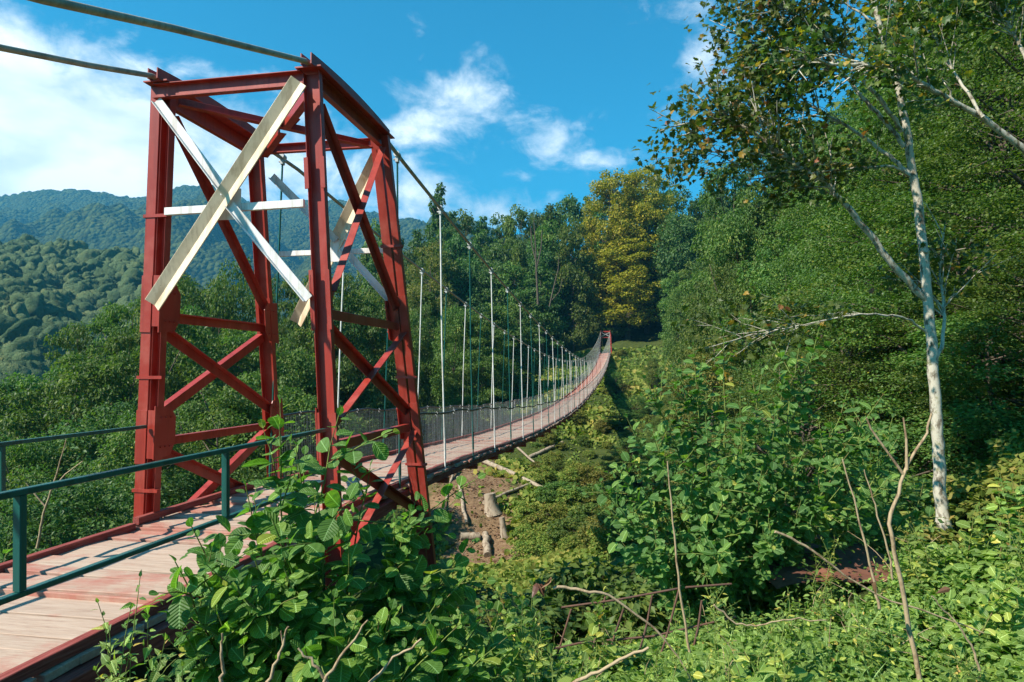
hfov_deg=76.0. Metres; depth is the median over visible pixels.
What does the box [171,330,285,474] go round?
broadleaf tree
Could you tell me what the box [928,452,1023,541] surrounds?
shrub
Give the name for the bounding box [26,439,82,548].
sapling
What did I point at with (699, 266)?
broadleaf tree
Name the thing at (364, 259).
broadleaf tree
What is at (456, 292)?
broadleaf tree
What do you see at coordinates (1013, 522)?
leafy plant
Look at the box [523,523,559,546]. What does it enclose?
shrub
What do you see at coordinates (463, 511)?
fallen log
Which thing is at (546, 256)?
broadleaf tree
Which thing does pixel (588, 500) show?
shrub
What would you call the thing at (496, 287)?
broadleaf tree
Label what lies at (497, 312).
broadleaf tree
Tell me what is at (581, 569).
shrub
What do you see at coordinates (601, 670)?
dry stick
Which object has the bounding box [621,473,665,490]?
shrub
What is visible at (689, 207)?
broadleaf tree
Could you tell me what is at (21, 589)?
guard rail
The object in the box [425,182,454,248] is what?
columnar tree
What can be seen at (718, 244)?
broadleaf tree
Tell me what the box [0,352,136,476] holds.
broadleaf tree
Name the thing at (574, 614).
shrub
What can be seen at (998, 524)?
weed
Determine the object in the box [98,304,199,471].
broadleaf tree
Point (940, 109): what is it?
beech tree
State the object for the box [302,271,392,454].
broadleaf tree
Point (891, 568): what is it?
dry stalk
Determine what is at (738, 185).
broadleaf tree
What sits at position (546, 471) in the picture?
shrub
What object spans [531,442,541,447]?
shrub
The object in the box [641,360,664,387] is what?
broadleaf tree
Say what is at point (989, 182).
beech tree
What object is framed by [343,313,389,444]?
broadleaf tree
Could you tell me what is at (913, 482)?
shrub
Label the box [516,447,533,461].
fallen branch
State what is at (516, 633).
weed
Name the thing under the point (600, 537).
shrub
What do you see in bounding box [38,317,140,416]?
broadleaf tree
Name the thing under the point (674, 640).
weed
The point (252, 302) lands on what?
broadleaf tree
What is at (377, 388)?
broadleaf tree
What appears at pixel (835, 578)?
shrub
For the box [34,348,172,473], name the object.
broadleaf tree
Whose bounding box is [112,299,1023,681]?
ground
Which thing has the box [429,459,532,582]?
leaf litter
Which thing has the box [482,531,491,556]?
sawn log
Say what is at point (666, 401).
broadleaf tree
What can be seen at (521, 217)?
broadleaf tree
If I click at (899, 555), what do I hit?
weed
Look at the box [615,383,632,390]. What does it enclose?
shrub
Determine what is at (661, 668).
weed
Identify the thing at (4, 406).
broadleaf tree
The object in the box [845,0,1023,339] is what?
beech tree
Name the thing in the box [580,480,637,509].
shrub
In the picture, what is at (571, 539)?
shrub
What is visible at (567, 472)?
shrub
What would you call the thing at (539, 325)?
hanger rod
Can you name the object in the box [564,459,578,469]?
shrub
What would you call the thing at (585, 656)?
leafy plant
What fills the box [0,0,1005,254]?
sky
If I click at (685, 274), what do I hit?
broadleaf tree
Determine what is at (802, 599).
shrub
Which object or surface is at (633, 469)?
broadleaf tree
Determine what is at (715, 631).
weed
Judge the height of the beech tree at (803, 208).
12.186 m
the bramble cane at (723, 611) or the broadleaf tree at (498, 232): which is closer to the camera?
the bramble cane at (723, 611)
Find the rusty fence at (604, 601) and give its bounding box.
[537,583,735,661]
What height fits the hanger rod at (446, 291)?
4.581 m
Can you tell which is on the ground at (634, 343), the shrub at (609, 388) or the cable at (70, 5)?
the shrub at (609, 388)
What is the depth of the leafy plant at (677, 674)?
2.68 m
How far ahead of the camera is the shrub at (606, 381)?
101.68 m
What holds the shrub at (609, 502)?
on the ground at (634, 343)
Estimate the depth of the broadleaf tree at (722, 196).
163.61 m
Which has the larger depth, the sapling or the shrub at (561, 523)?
the shrub at (561, 523)
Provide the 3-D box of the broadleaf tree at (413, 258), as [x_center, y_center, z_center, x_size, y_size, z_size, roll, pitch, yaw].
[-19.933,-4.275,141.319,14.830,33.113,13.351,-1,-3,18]
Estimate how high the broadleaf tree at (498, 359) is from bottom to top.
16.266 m
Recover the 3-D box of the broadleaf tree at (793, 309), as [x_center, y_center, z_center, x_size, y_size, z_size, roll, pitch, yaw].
[9.691,2.064,19.799,7.192,7.756,7.958,2,-4,-35]
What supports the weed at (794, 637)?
on the ground at (634, 343)
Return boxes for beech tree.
[707,348,915,527]
[740,95,878,392]
[740,308,1023,506]
[748,181,1022,472]
[750,137,969,422]
[775,178,1023,478]
[783,14,1023,434]
[792,0,1022,386]
[816,65,1023,457]
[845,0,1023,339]
[859,0,1023,382]
[859,1,1021,205]
[869,4,1023,334]
[874,229,1023,470]
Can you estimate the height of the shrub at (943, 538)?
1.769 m
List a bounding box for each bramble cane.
[553,585,692,681]
[713,604,826,626]
[774,530,992,635]
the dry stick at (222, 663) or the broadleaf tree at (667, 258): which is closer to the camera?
the dry stick at (222, 663)
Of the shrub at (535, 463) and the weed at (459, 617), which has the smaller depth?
the weed at (459, 617)
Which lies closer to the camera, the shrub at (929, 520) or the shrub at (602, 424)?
the shrub at (929, 520)
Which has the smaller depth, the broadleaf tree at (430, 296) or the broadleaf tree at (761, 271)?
the broadleaf tree at (761, 271)
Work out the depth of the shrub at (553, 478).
45.64 m
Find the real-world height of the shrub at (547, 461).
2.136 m
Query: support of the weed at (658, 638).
on the ground at (634, 343)
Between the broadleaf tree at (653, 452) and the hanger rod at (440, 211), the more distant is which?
the broadleaf tree at (653, 452)
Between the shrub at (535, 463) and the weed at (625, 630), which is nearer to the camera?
the weed at (625, 630)
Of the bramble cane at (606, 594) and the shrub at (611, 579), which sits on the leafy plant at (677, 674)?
the bramble cane at (606, 594)
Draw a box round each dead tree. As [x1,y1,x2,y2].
[530,224,541,304]
[549,260,562,306]
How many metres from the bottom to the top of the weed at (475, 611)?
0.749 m
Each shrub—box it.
[362,599,504,630]
[420,581,502,600]
[464,592,601,647]
[465,589,513,629]
[499,555,674,646]
[509,522,540,544]
[509,539,553,559]
[512,500,548,523]
[522,501,570,528]
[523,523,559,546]
[529,464,555,484]
[530,461,543,470]
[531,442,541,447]
[534,472,555,482]
[534,482,566,504]
[536,529,563,549]
[537,430,558,444]
[537,480,588,503]
[541,451,564,466]
[542,606,629,647]
[544,517,594,543]
[546,554,670,614]
[547,487,582,506]
[551,460,568,471]
[552,476,571,485]
[555,441,566,449]
[557,534,585,551]
[558,467,589,487]
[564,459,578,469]
[565,464,608,486]
[565,502,616,527]
[567,461,591,483]
[572,409,587,421]
[574,418,584,425]
[576,435,589,445]
[576,513,618,544]
[576,543,693,584]
[577,478,594,489]
[577,493,608,511]
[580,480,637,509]
[580,540,592,549]
[582,450,596,458]
[586,518,631,556]
[592,419,611,431]
[592,574,799,642]
[600,386,614,394]
[600,495,628,509]
[602,377,616,385]
[602,441,612,448]
[611,349,627,356]
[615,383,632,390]
[618,517,667,546]
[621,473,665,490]
[629,410,643,418]
[634,506,681,527]
[637,408,652,415]
[640,414,659,424]
[643,517,676,544]
[687,582,840,624]
[795,582,819,612]
[801,539,905,610]
[830,508,964,547]
[851,478,1005,550]
[858,471,983,497]
[884,478,1014,542]
[887,499,1022,553]
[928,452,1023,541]
[934,467,1023,544]
[960,426,1023,478]
[962,452,996,473]
[974,428,1023,478]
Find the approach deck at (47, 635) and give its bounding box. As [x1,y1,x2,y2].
[0,483,396,681]
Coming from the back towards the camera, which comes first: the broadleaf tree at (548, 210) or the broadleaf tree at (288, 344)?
the broadleaf tree at (548, 210)
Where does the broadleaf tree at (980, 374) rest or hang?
on the ground at (634, 343)
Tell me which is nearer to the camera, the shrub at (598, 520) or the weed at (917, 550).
the weed at (917, 550)
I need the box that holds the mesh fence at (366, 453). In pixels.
[273,349,599,475]
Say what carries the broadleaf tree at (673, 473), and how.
on the ground at (634, 343)
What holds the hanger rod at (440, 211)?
hanging from the cable at (70, 5)
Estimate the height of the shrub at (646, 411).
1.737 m
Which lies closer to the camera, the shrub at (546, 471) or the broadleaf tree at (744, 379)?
the broadleaf tree at (744, 379)
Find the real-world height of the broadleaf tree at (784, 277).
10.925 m
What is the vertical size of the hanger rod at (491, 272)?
4.665 m
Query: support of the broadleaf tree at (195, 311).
on the ground at (634, 343)
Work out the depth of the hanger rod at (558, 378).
32.51 m
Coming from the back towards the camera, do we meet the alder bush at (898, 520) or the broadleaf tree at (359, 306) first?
the broadleaf tree at (359, 306)
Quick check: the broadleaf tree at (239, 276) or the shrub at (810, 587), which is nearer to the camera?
the shrub at (810, 587)
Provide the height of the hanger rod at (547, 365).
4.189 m
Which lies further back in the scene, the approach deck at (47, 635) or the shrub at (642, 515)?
the shrub at (642, 515)
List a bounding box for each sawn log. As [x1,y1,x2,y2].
[460,532,479,539]
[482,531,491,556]
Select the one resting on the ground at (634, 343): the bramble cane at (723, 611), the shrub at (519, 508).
the shrub at (519, 508)
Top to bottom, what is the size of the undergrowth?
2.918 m
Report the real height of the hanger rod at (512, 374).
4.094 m
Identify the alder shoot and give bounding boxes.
[0,535,12,561]
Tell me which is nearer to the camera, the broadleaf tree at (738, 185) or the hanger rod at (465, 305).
the hanger rod at (465, 305)
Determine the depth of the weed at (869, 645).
3.61 m
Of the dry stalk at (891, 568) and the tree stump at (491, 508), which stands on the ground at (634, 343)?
the tree stump at (491, 508)
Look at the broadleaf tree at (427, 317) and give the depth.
81.05 m
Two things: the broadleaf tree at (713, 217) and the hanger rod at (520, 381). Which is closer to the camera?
the hanger rod at (520, 381)
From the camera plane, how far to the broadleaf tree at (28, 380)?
42.63 m
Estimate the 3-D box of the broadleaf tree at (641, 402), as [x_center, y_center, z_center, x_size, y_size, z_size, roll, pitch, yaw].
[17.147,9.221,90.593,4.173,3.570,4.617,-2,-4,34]
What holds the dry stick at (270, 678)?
on the ground at (634, 343)
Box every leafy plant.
[526,644,598,681]
[649,638,721,681]
[680,635,776,681]
[766,633,812,681]
[832,525,877,595]
[950,502,1001,580]
[966,554,1023,662]
[984,468,1023,591]
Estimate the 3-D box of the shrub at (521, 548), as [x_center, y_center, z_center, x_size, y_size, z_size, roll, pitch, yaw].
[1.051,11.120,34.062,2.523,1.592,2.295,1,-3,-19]
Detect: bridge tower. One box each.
[132,52,435,590]
[599,330,611,352]
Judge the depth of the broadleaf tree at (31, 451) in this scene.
31.08 m
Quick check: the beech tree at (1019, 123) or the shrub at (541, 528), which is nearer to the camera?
the beech tree at (1019, 123)
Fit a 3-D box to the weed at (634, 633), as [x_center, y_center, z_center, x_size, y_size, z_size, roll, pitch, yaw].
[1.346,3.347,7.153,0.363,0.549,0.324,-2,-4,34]
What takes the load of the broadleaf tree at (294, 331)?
on the ground at (634, 343)
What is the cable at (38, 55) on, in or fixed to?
attached to the bridge tower at (609, 331)
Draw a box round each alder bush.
[149,395,542,681]
[582,327,915,628]
[807,400,951,590]
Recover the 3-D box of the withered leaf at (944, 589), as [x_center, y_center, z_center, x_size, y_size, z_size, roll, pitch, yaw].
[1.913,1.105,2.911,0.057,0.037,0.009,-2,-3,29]
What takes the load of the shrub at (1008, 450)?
on the ground at (634, 343)
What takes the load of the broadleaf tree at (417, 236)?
on the ground at (634, 343)
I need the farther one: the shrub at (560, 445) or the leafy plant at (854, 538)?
the shrub at (560, 445)
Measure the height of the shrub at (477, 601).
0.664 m
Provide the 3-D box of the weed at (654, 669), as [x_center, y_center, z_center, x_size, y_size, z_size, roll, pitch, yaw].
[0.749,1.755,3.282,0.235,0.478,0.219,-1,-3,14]
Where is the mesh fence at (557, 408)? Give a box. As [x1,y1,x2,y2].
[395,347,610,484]
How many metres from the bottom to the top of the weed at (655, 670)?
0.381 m
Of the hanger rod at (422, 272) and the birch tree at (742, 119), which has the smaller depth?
the birch tree at (742, 119)
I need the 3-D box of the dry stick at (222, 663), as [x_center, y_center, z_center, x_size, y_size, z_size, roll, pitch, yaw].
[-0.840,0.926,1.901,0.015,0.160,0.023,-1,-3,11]
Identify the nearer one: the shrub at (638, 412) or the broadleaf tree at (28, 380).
the broadleaf tree at (28, 380)
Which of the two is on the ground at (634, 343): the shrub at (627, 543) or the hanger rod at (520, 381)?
the shrub at (627, 543)
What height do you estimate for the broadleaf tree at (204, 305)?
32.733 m
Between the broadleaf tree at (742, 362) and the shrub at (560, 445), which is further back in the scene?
the shrub at (560, 445)
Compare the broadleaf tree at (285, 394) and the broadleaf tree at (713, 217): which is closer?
the broadleaf tree at (285, 394)
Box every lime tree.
[577,168,649,341]
[589,237,664,339]
[610,164,676,334]
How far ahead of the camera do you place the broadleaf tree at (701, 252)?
141.18 m
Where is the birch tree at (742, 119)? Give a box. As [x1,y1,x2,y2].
[630,0,1020,531]
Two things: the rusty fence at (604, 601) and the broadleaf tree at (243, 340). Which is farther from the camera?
the broadleaf tree at (243, 340)
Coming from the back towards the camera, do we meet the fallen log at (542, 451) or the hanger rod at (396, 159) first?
the fallen log at (542, 451)
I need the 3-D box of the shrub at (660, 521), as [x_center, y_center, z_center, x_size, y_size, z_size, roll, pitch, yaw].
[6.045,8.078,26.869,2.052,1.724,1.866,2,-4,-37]
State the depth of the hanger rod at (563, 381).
34.81 m
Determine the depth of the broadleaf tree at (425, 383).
79.31 m
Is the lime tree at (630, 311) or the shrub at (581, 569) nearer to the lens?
the shrub at (581, 569)
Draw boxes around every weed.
[436,607,490,667]
[452,589,485,652]
[479,596,539,681]
[492,578,551,669]
[500,610,523,654]
[501,616,564,681]
[519,610,553,660]
[580,586,625,671]
[605,605,638,645]
[610,626,626,659]
[624,624,648,644]
[641,661,665,679]
[646,642,663,681]
[646,657,672,678]
[655,630,667,642]
[661,616,694,677]
[666,581,696,636]
[690,566,755,645]
[697,596,737,681]
[700,643,763,681]
[748,586,815,670]
[793,534,845,608]
[805,573,836,628]
[836,600,893,673]
[886,521,939,578]
[888,544,911,591]
[900,520,943,604]
[933,629,998,681]
[936,644,986,681]
[937,654,971,681]
[993,513,1007,543]
[996,531,1023,583]
[1009,561,1023,603]
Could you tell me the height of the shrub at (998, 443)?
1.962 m
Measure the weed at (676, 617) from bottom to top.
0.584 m
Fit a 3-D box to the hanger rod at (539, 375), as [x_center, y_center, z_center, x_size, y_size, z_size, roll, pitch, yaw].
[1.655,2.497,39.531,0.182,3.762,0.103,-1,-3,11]
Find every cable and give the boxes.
[0,44,602,360]
[27,0,609,360]
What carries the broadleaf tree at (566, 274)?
on the ground at (634, 343)
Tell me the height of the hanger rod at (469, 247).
4.773 m
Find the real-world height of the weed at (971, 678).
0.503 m
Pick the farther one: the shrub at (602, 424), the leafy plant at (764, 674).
the shrub at (602, 424)
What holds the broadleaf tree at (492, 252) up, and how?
on the ground at (634, 343)
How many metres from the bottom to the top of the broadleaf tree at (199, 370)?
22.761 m
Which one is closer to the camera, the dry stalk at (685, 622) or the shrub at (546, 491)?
the dry stalk at (685, 622)
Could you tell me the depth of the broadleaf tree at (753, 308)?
41.19 m
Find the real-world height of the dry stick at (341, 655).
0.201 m
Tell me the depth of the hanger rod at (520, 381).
32.63 m
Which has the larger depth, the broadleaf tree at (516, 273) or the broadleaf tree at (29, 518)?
the broadleaf tree at (516, 273)
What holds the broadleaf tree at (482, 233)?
on the ground at (634, 343)
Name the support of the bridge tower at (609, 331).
on the ground at (634, 343)
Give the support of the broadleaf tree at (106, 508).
on the ground at (634, 343)
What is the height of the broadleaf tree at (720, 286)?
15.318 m
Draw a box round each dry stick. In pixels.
[218,633,225,681]
[265,626,288,681]
[298,648,328,681]
[323,619,368,681]
[368,638,421,681]
[572,646,648,681]
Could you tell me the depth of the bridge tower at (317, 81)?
7.55 m
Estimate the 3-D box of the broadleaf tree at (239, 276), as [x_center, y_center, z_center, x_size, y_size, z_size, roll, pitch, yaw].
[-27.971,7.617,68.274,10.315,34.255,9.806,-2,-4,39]
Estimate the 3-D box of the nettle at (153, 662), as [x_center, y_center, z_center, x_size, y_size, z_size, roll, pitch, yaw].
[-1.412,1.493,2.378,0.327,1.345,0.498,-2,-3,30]
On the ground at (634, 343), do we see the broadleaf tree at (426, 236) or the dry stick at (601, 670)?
the broadleaf tree at (426, 236)
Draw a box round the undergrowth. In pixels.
[436,531,1023,681]
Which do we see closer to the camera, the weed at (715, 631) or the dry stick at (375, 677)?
the dry stick at (375, 677)
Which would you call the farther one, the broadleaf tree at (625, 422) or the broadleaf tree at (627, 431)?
the broadleaf tree at (625, 422)
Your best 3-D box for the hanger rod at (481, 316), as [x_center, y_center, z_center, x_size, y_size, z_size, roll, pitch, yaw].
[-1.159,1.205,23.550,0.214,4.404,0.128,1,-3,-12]
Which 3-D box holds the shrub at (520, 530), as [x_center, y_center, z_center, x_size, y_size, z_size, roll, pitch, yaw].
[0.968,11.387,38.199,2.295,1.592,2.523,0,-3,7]
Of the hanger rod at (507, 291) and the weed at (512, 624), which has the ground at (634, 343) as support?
the weed at (512, 624)
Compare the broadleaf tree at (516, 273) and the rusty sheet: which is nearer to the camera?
the rusty sheet
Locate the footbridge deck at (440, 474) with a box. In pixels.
[261,351,610,504]
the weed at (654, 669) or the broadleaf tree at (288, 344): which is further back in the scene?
the broadleaf tree at (288, 344)
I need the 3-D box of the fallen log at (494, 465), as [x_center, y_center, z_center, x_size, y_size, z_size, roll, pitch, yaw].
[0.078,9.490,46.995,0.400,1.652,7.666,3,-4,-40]
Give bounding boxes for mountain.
[0,185,525,341]
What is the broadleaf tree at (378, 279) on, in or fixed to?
on the ground at (634, 343)
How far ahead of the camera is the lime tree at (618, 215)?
145.94 m
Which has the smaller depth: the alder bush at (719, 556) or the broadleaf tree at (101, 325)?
the alder bush at (719, 556)
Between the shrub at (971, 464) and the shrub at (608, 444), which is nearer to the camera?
the shrub at (971, 464)
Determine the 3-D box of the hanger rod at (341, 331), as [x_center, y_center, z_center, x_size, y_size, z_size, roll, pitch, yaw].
[-3.142,-0.065,12.174,0.182,4.922,0.117,-1,-3,11]
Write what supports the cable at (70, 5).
attached to the bridge tower at (609, 331)
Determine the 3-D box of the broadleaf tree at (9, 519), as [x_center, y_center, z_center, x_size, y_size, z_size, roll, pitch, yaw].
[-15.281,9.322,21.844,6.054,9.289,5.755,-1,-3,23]
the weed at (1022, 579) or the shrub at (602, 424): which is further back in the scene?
the shrub at (602, 424)
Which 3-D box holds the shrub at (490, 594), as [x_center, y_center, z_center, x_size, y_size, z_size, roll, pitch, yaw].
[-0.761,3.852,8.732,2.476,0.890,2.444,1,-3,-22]
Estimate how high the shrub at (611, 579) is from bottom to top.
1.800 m
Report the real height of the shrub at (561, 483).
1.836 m
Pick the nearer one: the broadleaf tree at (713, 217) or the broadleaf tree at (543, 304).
the broadleaf tree at (543, 304)
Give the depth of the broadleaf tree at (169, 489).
27.94 m
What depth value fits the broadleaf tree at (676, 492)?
42.17 m
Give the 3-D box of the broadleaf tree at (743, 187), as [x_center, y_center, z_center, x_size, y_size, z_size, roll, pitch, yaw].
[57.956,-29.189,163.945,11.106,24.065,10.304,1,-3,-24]
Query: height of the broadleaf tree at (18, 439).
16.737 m
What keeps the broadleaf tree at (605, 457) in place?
on the ground at (634, 343)
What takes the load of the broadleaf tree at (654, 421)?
on the ground at (634, 343)
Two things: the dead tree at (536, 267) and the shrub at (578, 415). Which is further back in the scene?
the dead tree at (536, 267)
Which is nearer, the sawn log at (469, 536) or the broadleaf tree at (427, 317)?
the sawn log at (469, 536)
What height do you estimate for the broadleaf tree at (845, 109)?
16.352 m
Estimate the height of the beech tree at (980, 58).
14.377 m
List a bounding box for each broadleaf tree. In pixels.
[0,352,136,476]
[0,365,84,434]
[0,379,62,481]
[0,389,50,435]
[0,430,120,540]
[0,432,120,532]
[0,470,163,554]
[0,473,63,547]
[0,479,127,562]
[0,483,69,548]
[1,422,48,476]
[16,415,134,541]
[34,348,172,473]
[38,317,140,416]
[42,321,137,401]
[42,409,237,541]
[46,397,192,524]
[53,345,194,478]
[74,473,133,536]
[83,295,184,412]
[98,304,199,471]
[102,379,309,596]
[115,471,255,566]
[116,401,240,514]
[123,274,206,387]
[164,304,241,423]
[165,325,293,466]
[165,387,304,597]
[166,279,224,392]
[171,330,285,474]
[179,273,255,364]
[181,331,316,445]
[205,257,283,367]
[220,384,353,485]
[232,273,306,396]
[239,345,341,477]
[255,393,369,577]
[276,274,362,450]
[276,275,345,393]
[278,320,311,375]
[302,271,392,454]
[335,289,423,454]
[342,291,372,339]
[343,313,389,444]
[346,296,388,400]
[350,240,383,307]
[356,344,417,448]
[361,256,381,302]
[363,217,381,293]
[363,273,408,393]
[380,312,441,445]
[394,289,449,425]
[403,245,438,295]
[404,265,437,390]
[405,239,453,425]
[406,228,427,256]
[407,251,462,331]
[411,304,457,443]
[418,226,435,256]
[419,241,457,298]
[422,302,489,438]
[429,231,472,296]
[435,306,494,409]
[436,314,516,436]
[437,263,467,333]
[441,211,465,243]
[449,257,494,344]
[451,241,487,308]
[452,208,487,253]
[463,259,520,357]
[471,216,496,252]
[472,301,526,399]
[474,242,511,304]
[482,212,518,284]
[489,243,538,345]
[493,260,540,367]
[497,302,544,391]
[502,204,536,281]
[517,259,568,363]
[519,209,553,268]
[519,236,564,342]
[526,219,582,353]
[539,203,570,293]
[551,193,587,310]
[551,219,600,351]
[570,196,599,312]
[584,205,611,253]
[589,306,631,343]
[594,443,646,485]
[599,408,639,427]
[604,437,658,488]
[606,372,623,388]
[618,426,641,449]
[620,395,649,419]
[639,417,672,451]
[640,188,680,269]
[640,424,689,454]
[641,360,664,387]
[645,210,702,326]
[655,394,686,424]
[656,271,689,340]
[656,286,702,388]
[656,443,715,494]
[658,333,768,486]
[658,455,714,490]
[664,183,705,257]
[667,216,713,314]
[668,258,769,467]
[677,158,790,393]
[677,261,703,331]
[679,257,711,358]
[687,200,701,222]
[690,315,774,473]
[692,189,729,256]
[693,187,740,221]
[694,280,970,516]
[697,255,786,449]
[698,184,814,312]
[698,206,729,257]
[701,207,781,362]
[701,321,827,445]
[706,132,796,348]
[710,245,848,397]
[729,180,752,210]
[733,341,813,434]
[735,124,790,263]
[738,168,820,284]
[753,114,824,263]
[759,267,791,309]
[764,161,824,254]
[774,112,853,212]
[782,51,1022,308]
[784,59,1020,355]
[817,99,863,134]
[825,306,1023,490]
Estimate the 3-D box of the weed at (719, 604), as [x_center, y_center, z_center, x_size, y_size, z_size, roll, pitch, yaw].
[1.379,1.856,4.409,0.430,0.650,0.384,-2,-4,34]
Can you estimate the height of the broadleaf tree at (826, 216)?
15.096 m
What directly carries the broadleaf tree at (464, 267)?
on the ground at (634, 343)
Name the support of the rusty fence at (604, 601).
on the ground at (634, 343)
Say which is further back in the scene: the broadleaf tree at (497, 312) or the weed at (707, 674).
the broadleaf tree at (497, 312)
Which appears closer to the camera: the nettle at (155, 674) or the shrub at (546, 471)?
the nettle at (155, 674)
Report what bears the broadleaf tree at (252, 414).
on the ground at (634, 343)
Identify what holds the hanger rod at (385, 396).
hanging from the cable at (38, 55)
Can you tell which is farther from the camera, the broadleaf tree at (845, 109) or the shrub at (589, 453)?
the shrub at (589, 453)
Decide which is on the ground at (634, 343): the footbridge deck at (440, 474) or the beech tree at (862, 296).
the beech tree at (862, 296)
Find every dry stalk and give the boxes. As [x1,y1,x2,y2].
[667,461,690,652]
[842,459,880,609]
[864,470,893,578]
[866,413,932,679]
[931,596,980,670]
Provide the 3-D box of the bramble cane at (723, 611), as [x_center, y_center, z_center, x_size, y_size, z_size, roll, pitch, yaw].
[1.221,1.298,3.103,0.539,0.108,0.019,0,-3,0]
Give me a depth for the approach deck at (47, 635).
5.04 m
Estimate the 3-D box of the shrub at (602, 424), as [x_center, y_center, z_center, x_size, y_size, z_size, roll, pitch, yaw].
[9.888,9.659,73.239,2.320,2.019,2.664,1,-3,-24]
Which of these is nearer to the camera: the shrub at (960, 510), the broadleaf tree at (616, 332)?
the shrub at (960, 510)
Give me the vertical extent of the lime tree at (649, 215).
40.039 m
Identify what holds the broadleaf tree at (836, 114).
on the ground at (634, 343)
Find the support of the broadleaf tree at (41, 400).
on the ground at (634, 343)
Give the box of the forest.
[0,233,224,417]
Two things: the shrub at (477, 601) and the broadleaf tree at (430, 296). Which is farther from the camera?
the broadleaf tree at (430, 296)
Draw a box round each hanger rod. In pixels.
[269,154,286,475]
[337,238,345,406]
[383,329,387,443]
[393,151,400,487]
[418,268,423,398]
[437,205,445,468]
[441,287,448,436]
[462,302,467,435]
[467,241,473,459]
[477,314,482,425]
[489,268,495,451]
[491,323,495,425]
[502,330,505,423]
[505,287,511,444]
[511,336,514,420]
[518,303,523,439]
[519,341,522,418]
[526,346,529,411]
[529,314,533,434]
[533,348,535,399]
[538,324,541,427]
[538,351,540,410]
[545,331,548,406]
[551,337,554,400]
[556,343,559,417]
[561,345,564,418]
[565,349,568,414]
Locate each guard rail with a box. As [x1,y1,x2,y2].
[0,425,146,491]
[0,428,325,605]
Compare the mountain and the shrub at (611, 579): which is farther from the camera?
the mountain
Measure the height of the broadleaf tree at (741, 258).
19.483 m
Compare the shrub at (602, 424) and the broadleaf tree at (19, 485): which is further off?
the shrub at (602, 424)
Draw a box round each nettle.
[90,598,134,681]
[93,633,193,681]
[108,569,176,681]
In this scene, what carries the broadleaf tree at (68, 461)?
on the ground at (634, 343)
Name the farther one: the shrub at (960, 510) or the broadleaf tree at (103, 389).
the broadleaf tree at (103, 389)
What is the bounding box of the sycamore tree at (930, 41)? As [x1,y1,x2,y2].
[711,0,1023,153]
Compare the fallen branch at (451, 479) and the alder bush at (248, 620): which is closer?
the alder bush at (248, 620)
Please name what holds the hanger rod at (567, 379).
hanging from the cable at (70, 5)
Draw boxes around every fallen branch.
[444,474,453,508]
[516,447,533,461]
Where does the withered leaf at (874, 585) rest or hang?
attached to the dry stalk at (904, 596)
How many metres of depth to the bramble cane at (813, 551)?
3.60 m
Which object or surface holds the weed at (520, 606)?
on the ground at (634, 343)
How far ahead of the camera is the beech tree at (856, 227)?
20.43 m
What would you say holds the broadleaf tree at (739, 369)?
on the ground at (634, 343)
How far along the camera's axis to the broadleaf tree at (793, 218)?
53.05 m
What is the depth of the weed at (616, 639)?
4.30 m
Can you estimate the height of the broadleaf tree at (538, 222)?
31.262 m
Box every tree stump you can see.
[484,492,501,516]
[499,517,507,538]
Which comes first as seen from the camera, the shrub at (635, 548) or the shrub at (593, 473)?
the shrub at (635, 548)
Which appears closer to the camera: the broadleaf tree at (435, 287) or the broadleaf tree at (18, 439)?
the broadleaf tree at (18, 439)
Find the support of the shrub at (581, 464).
on the ground at (634, 343)
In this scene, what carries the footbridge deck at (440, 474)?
hanging from the hanger rod at (396, 159)
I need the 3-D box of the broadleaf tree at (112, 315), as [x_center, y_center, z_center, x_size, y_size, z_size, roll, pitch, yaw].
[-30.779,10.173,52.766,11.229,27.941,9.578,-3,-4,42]
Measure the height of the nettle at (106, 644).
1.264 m
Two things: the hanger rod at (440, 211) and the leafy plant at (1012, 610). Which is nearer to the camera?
the leafy plant at (1012, 610)
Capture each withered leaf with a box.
[532,583,544,596]
[542,577,554,590]
[872,582,875,593]
[936,586,950,593]
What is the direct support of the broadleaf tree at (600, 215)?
on the ground at (634, 343)
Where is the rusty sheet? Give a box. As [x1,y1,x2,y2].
[738,534,906,588]
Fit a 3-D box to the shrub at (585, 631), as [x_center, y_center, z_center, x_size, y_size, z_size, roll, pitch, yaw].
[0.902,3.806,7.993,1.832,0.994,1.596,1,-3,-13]
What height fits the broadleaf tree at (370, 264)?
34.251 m
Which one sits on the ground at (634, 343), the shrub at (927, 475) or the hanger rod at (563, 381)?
the shrub at (927, 475)
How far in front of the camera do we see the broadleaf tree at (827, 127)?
59.76 m
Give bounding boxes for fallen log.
[456,476,467,523]
[482,460,541,486]
[482,482,531,503]
[528,441,563,457]
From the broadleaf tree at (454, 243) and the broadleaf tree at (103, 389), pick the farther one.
the broadleaf tree at (454, 243)
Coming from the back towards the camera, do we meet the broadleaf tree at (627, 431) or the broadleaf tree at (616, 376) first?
the broadleaf tree at (616, 376)
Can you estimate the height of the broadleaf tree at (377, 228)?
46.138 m
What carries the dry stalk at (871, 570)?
on the undergrowth
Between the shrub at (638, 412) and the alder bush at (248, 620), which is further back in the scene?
the shrub at (638, 412)
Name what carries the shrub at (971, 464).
on the ground at (634, 343)
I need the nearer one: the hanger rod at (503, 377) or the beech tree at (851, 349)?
the beech tree at (851, 349)
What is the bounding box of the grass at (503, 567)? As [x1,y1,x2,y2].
[399,338,763,596]
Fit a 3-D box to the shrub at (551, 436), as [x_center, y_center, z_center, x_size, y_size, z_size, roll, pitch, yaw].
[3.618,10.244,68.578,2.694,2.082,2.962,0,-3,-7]
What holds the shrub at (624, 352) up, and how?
on the ground at (634, 343)
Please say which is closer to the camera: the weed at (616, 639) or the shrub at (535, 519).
the weed at (616, 639)
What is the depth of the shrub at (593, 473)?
45.53 m

